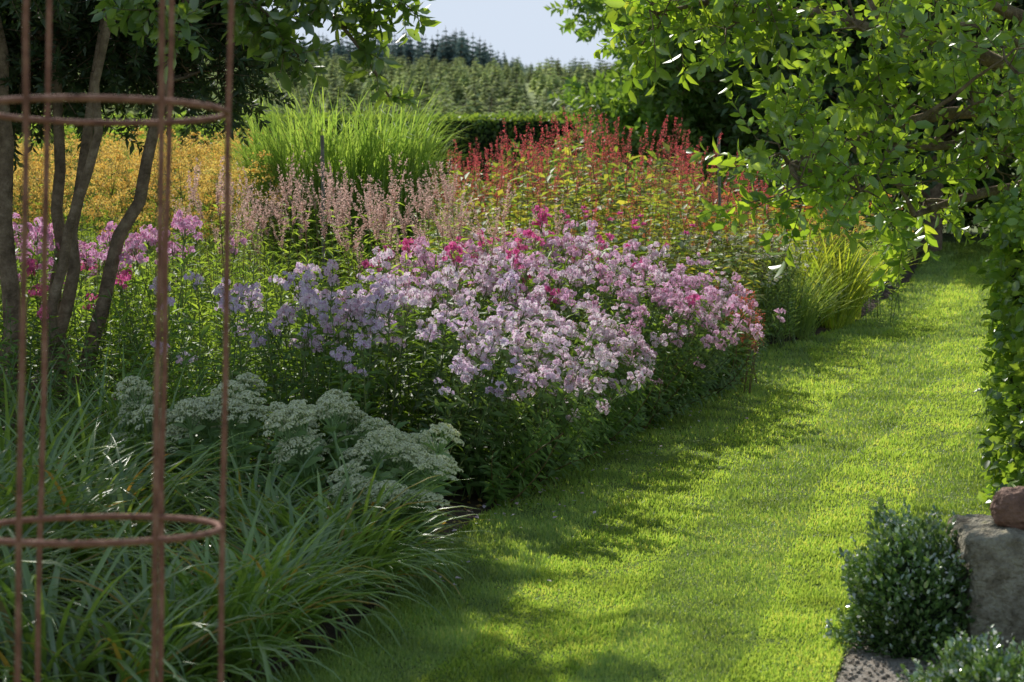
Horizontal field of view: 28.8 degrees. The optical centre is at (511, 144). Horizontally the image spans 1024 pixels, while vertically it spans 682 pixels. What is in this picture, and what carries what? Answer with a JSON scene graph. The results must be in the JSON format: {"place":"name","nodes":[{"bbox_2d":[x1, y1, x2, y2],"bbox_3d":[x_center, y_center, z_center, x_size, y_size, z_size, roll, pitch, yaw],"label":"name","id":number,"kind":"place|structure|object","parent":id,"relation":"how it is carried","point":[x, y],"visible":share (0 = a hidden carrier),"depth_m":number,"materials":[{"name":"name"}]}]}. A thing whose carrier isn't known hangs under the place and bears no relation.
{"place":"outdoors","nodes":[
{"label":"outdoors","id":0,"kind":"place"},
{"bbox_2d":[0,230,922,681],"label":"flower bed soil","id":1,"kind":"structure","parent":0,"point":[354,616],"depth_m":8.86,"materials":[{"name":"brown soil"}]},
{"bbox_2d":[0,0,233,681],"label":"rusty plant obelisk","id":2,"kind":"object","parent":1,"relation":"on","point":[156,516],"visible":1,"depth_m":3.73,"materials":[{"name":"metal"}]},
{"bbox_2d":[0,209,247,413],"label":"pink phlox","id":3,"kind":"object","parent":1,"relation":"on","point":[185,226],"visible":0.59,"depth_m":11.80,"materials":[{"name":"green plant"}]},
{"bbox_2d":[0,334,271,511],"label":"daylily clump","id":4,"kind":"object","parent":1,"relation":"on","point":[107,430],"visible":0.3,"depth_m":8.93,"materials":[{"name":"green plant"}]},
{"bbox_2d":[12,110,260,252],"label":"flowers","id":5,"kind":"object","parent":1,"relation":"on","point":[69,129],"visible":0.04,"depth_m":31.96,"materials":[{"name":"yellow plant"}]},
{"bbox_2d":[0,0,328,442],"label":"yew tree","id":6,"kind":"object","parent":1,"relation":"on","point":[98,54],"visible":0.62,"depth_m":11.09,"materials":[{"name":"green plant"}]},
{"bbox_2d":[2,127,332,358],"bbox_3d":[-5.003,0.734,20.115,6.872,1.896,10.471,0,0,0],"label":"golden fennel","id":7,"kind":"object","parent":1,"relation":"on","point":[117,168],"visible":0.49,"depth_m":16.83,"materials":[{"name":"yellow plant"}]},
{"bbox_2d":[101,372,331,516],"bbox_3d":[-1.294,1.353,8.867,1.036,0.660,0.804,0,0,0],"label":"stonecrop","id":8,"kind":"object","parent":1,"relation":"on","point":[243,405],"visible":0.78,"depth_m":8.66,"materials":[{"name":"green plant"}]},
{"bbox_2d":[0,414,494,681],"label":"daylily clump","id":9,"kind":"object","parent":1,"relation":"on","point":[115,648],"visible":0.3,"depth_m":6.57,"materials":[{"name":"green plant"}]},
{"bbox_2d":[0,376,505,681],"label":"daylily clump","id":10,"kind":"object","parent":1,"relation":"on","point":[316,540],"visible":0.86,"depth_m":6.70,"materials":[{"name":"green plant"}]},
{"bbox_2d":[88,0,440,110],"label":"pear tree","id":11,"kind":"object","parent":1,"relation":"on","point":[276,27],"visible":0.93,"depth_m":8.86,"materials":[{"name":"green plant"}]},
{"bbox_2d":[320,135,324,300],"bbox_3d":[-1.425,0.815,15.000,0.037,1.770,0.027,0,0,0],"label":"garden stake","id":12,"kind":"object","parent":1,"relation":"on","point":[322,172],"visible":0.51,"depth_m":14.99,"materials":[{"name":"brown wood"}]},
{"bbox_2d":[0,224,665,407],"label":"herbaceous foliage","id":13,"kind":"object","parent":1,"relation":"on","point":[248,276],"visible":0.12,"depth_m":12.50,"materials":[{"name":"green plant"}]},
{"bbox_2d":[193,72,481,330],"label":"maiden grass","id":14,"kind":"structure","parent":1,"relation":"on","point":[361,155],"depth_m":15.95,"materials":[{"name":"green plant"}]},
{"bbox_2d":[148,262,536,503],"bbox_3d":[-0.884,1.147,10.228,1.999,1.070,2.575,0,0,0],"label":"lilac phlox","id":15,"kind":"object","parent":1,"relation":"on","point":[370,342],"visible":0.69,"depth_m":9.70,"materials":[{"name":"purple plant"}]},
{"bbox_2d":[262,389,463,520],"bbox_3d":[-0.582,1.369,8.318,0.804,0.626,0.802,0,0,20],"label":"stonecrop","id":16,"kind":"object","parent":1,"relation":"on","point":[334,404],"visible":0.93,"depth_m":8.20,"materials":[{"name":"green plant"}]},
{"bbox_2d":[25,205,700,413],"bbox_3d":[-0.799,1.031,12.038,4.546,1.300,2.664,0,0,-28],"label":"magenta phlox","id":17,"kind":"object","parent":1,"relation":"on","point":[451,246],"visible":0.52,"depth_m":11.85,"materials":[{"name":"pink plant"}]},
{"bbox_2d":[172,151,565,383],"bbox_3d":[-1.045,0.859,13.621,2.500,1.647,3.466,0,0,-37],"label":"culvers root","id":18,"kind":"object","parent":1,"relation":"on","point":[375,233],"visible":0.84,"depth_m":13.49,"materials":[{"name":"pink plant"}]},
{"bbox_2d":[0,263,773,507],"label":"phlox foliage","id":19,"kind":"object","parent":1,"relation":"on","point":[409,398],"visible":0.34,"depth_m":9.97,"materials":[{"name":"green plant"}]},
{"bbox_2d":[327,451,462,569],"bbox_3d":[-0.454,1.462,7.887,0.605,0.441,0.417,0,0,-21],"label":"stonecrop","id":20,"kind":"object","parent":1,"relation":"on","point":[440,462],"visible":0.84,"depth_m":7.87,"materials":[{"name":"green plant"}]},
{"bbox_2d":[1,244,913,516],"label":"undergrowth","id":21,"kind":"object","parent":1,"relation":"on","point":[400,424],"visible":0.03,"depth_m":9.39,"materials":[{"name":"green plant"}]},
{"bbox_2d":[274,259,655,499],"bbox_3d":[-0.180,1.118,10.302,1.776,1.130,2.422,0,0,7],"label":"pale pink phlox","id":22,"kind":"object","parent":1,"relation":"on","point":[604,360],"visible":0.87,"depth_m":9.66,"materials":[{"name":"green plant"}]},
{"bbox_2d":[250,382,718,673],"bbox_3d":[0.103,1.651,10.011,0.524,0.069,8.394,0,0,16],"label":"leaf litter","id":23,"kind":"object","parent":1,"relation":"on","point":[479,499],"visible":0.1,"depth_m":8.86,"materials":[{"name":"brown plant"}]},
{"bbox_2d":[369,224,734,403],"bbox_3d":[0.389,1.105,12.446,1.685,1.156,3.398,0,0,14],"label":"pale pink phlox","id":24,"kind":"object","parent":1,"relation":"on","point":[572,270],"visible":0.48,"depth_m":11.97,"materials":[{"name":"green plant"}]},
{"bbox_2d":[335,220,785,425],"bbox_3d":[0.534,1.110,12.769,2.201,1.173,4.156,0,0,20],"label":"mauve phlox","id":25,"kind":"object","parent":1,"relation":"on","point":[707,293],"visible":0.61,"depth_m":12.34,"materials":[{"name":"pink plant"}]},
{"bbox_2d":[426,136,716,256],"bbox_3d":[1.021,0.963,26.097,4.685,2.172,3.152,0,0,0],"label":"green shrub","id":26,"kind":"object","parent":1,"relation":"on","point":[636,173],"visible":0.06,"depth_m":25.68,"materials":[{"name":"green plant"}]},
{"bbox_2d":[496,205,696,326],"bbox_3d":[0.600,1.064,14.854,1.478,1.235,2.498,0,0,0],"label":"phlox","id":27,"kind":"object","parent":1,"relation":"on","point":[681,244],"visible":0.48,"depth_m":14.87,"materials":[{"name":"pink plant"}]},
{"bbox_2d":[429,192,779,346],"bbox_3d":[0.859,1.072,18.061,3.415,1.221,6.101,0,0,0],"label":"bistort foliage","id":28,"kind":"object","parent":1,"relation":"on","point":[674,257],"visible":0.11,"depth_m":16.32,"materials":[{"name":"green plant"}]},
{"bbox_2d":[477,321,753,508],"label":"sprawling stems","id":29,"kind":"object","parent":1,"relation":"on","point":[656,410],"visible":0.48,"depth_m":10.67,"materials":[{"name":"green plant"}]},
{"bbox_2d":[421,107,810,337],"bbox_3d":[0.820,0.651,19.101,3.938,2.061,5.386,0,0,0],"label":"red bistort","id":30,"kind":"object","parent":1,"relation":"on","point":[534,175],"visible":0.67,"depth_m":17.91,"materials":[{"name":"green plant"}]},
{"bbox_2d":[568,183,781,337],"bbox_3d":[1.284,0.987,15.936,1.794,1.388,1.447,0,0,0],"label":"coral bistort","id":31,"kind":"object","parent":1,"relation":"on","point":[739,237],"visible":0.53,"depth_m":15.97,"materials":[{"name":"green plant"}]},
{"bbox_2d":[538,0,868,198],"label":"ash tree","id":32,"kind":"object","parent":1,"relation":"on","point":[692,109],"visible":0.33,"depth_m":32.52,"materials":[{"name":"green plant"}]},
{"bbox_2d":[717,138,720,235],"bbox_3d":[1.875,0.820,18.000,0.037,1.760,0.027,0,0,0],"label":"garden stake","id":33,"kind":"object","parent":1,"relation":"on","point":[719,181],"visible":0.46,"depth_m":17.99,"materials":[{"name":"brown wood"}]},
{"bbox_2d":[539,186,907,321],"bbox_3d":[2.377,1.056,19.724,2.863,1.252,7.368,0,0,20],"label":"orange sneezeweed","id":34,"kind":"object","parent":1,"relation":"on","point":[727,225],"visible":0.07,"depth_m":18.70,"materials":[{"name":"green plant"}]},
{"bbox_2d":[635,229,818,348],"bbox_3d":[1.703,1.202,17.085,1.831,0.962,2.181,0,0,0],"label":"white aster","id":35,"kind":"object","parent":1,"relation":"on","point":[770,306],"visible":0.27,"depth_m":16.61,"materials":[{"name":"green plant"}]},
{"bbox_2d":[714,267,765,393],"bbox_3d":[1.586,1.270,13.897,0.350,0.826,1.062,0,0,0],"label":"coral bistort","id":36,"kind":"object","parent":1,"relation":"on","point":[753,361],"visible":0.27,"depth_m":13.67,"materials":[{"name":"green plant"}]},
{"bbox_2d":[657,146,893,261],"bbox_3d":[3.084,1.012,24.490,3.196,2.229,3.175,0,0,33],"label":"dark shrub","id":37,"kind":"object","parent":1,"relation":"on","point":[776,166],"visible":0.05,"depth_m":24.07,"materials":[{"name":"green plant"}]},
{"bbox_2d":[709,210,913,322],"bbox_3d":[2.834,1.175,19.792,1.878,1.014,2.685,0,0,0],"label":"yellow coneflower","id":38,"kind":"object","parent":1,"relation":"on","point":[862,228],"visible":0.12,"depth_m":19.05,"materials":[{"name":"green plant"}]},
{"bbox_2d":[706,154,925,261],"bbox_3d":[4.301,1.019,28.485,3.132,2.058,3.924,0,0,0],"label":"dark shrub","id":39,"kind":"object","parent":1,"relation":"on","point":[856,160],"visible":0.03,"depth_m":27.86,"materials":[{"name":"green plant"}]},
{"bbox_2d":[762,254,875,337],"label":"blue oat grass","id":40,"kind":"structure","parent":1,"relation":"on","point":[807,330],"depth_m":17.31,"materials":[{"name":"plant"}]},
{"bbox_2d":[740,216,919,328],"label":"yellow iris clump","id":41,"kind":"object","parent":1,"relation":"on","point":[850,313],"visible":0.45,"depth_m":18.28,"materials":[{"name":"plant"}]},
{"bbox_2d":[711,123,1008,233],"bbox_3d":[6.542,0.523,37.482,6.455,2.903,3.080,0,0,0],"label":"dark shrub","id":42,"kind":"object","parent":1,"relation":"on","point":[969,216],"visible":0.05,"depth_m":37.35,"materials":[{"name":"green plant"}]},
{"bbox_2d":[811,221,946,295],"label":"iris clump","id":43,"kind":"object","parent":1,"relation":"on","point":[908,251],"visible":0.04,"depth_m":25.04,"materials":[{"name":"green plant"}]},
{"bbox_2d":[17,81,1013,677],"bbox_3d":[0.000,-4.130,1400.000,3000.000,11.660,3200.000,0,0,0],"label":"ground","id":44,"kind":"structure","parent":0,"point":[975,229],"depth_m":39.45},
{"bbox_2d":[14,26,514,70],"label":"dark fir forest","id":45,"kind":"object","parent":44,"relation":"on","point":[449,49],"visible":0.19,"depth_m":289.73,"materials":[{"name":"green plant"}]},
{"bbox_2d":[18,52,623,116],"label":"young fir plantation","id":46,"kind":"object","parent":44,"relation":"on","point":[487,91],"visible":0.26,"depth_m":176.31,"materials":[{"name":"green plant"}]},
{"bbox_2d":[17,110,756,228],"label":"clipped hedge","id":47,"kind":"object","parent":44,"relation":"on","point":[486,128],"visible":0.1,"depth_m":40.06,"materials":[{"name":"green plant"}]},
{"bbox_2d":[511,55,626,76],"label":"mixed fir forest","id":48,"kind":"object","parent":44,"relation":"on","point":[574,66],"visible":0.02,"depth_m":292.54,"materials":[{"name":"green plant"}]},
{"bbox_2d":[263,0,979,72],"label":"sky","id":49,"kind":"structure","parent":0,"point":[525,30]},
{"bbox_2d":[256,233,1008,681],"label":"lawn","id":50,"kind":"structure","parent":0,"point":[710,539],"depth_m":8.81,"materials":[{"name":"green plant"}]},
{"bbox_2d":[410,410,747,584],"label":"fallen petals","id":51,"kind":"object","parent":50,"relation":"on","point":[483,506],"visible":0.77,"depth_m":9.23,"materials":[{"name":"pink plant"}]},
{"bbox_2d":[593,0,1023,291],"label":"apple tree","id":52,"kind":"object","parent":50,"relation":"on","point":[814,145],"visible":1,"depth_m":9.77,"materials":[{"name":"green plant"}]},
{"bbox_2d":[697,0,1023,251],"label":"beech tree","id":53,"kind":"object","parent":50,"relation":"on","point":[933,188],"visible":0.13,"depth_m":30.68,"materials":[{"name":"green plant"}]},
{"bbox_2d":[915,3,1020,186],"bbox_3d":[10.374,-3.021,34.048,8.259,9.961,8.993,0,0,0],"label":"beech tree","id":54,"kind":"object","parent":50,"relation":"on","point":[947,121],"visible":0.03,"depth_m":33.20,"materials":[{"name":"green plant"}]},
{"bbox_2d":[969,178,1023,507],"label":"hornbeam hedge","id":55,"kind":"object","parent":50,"relation":"on","point":[1004,466],"visible":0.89,"depth_m":9.03,"materials":[{"name":"green plant"}]},
{"bbox_2d":[834,625,966,681],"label":"gravel path","id":56,"kind":"structure","parent":0,"point":[860,665],"depth_m":6.45,"materials":[{"name":"grey gravel"}]},
{"bbox_2d":[823,497,982,665],"bbox_3d":[1.351,1.455,6.757,0.562,0.512,0.601,0,0,-45],"label":"boxwood","id":57,"kind":"object","parent":56,"relation":"on","point":[903,583],"visible":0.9,"depth_m":6.62,"materials":[{"name":"green plant"}]},
{"bbox_2d":[896,624,1023,681],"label":"boxwood","id":58,"kind":"object","parent":56,"relation":"on","point":[992,662],"visible":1,"depth_m":5.72,"materials":[{"name":"green plant"}]},
{"bbox_2d":[945,514,1023,654],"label":"stone block","id":59,"kind":"structure","parent":56,"relation":"on","point":[992,556],"depth_m":6.56,"materials":[{"name":"stone"}]},
{"bbox_2d":[989,486,1023,529],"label":"brown boulder","id":60,"kind":"object","parent":59,"relation":"on","point":[1006,508],"visible":0.89,"depth_m":6.64,"materials":[{"name":"stone"}]}
]}

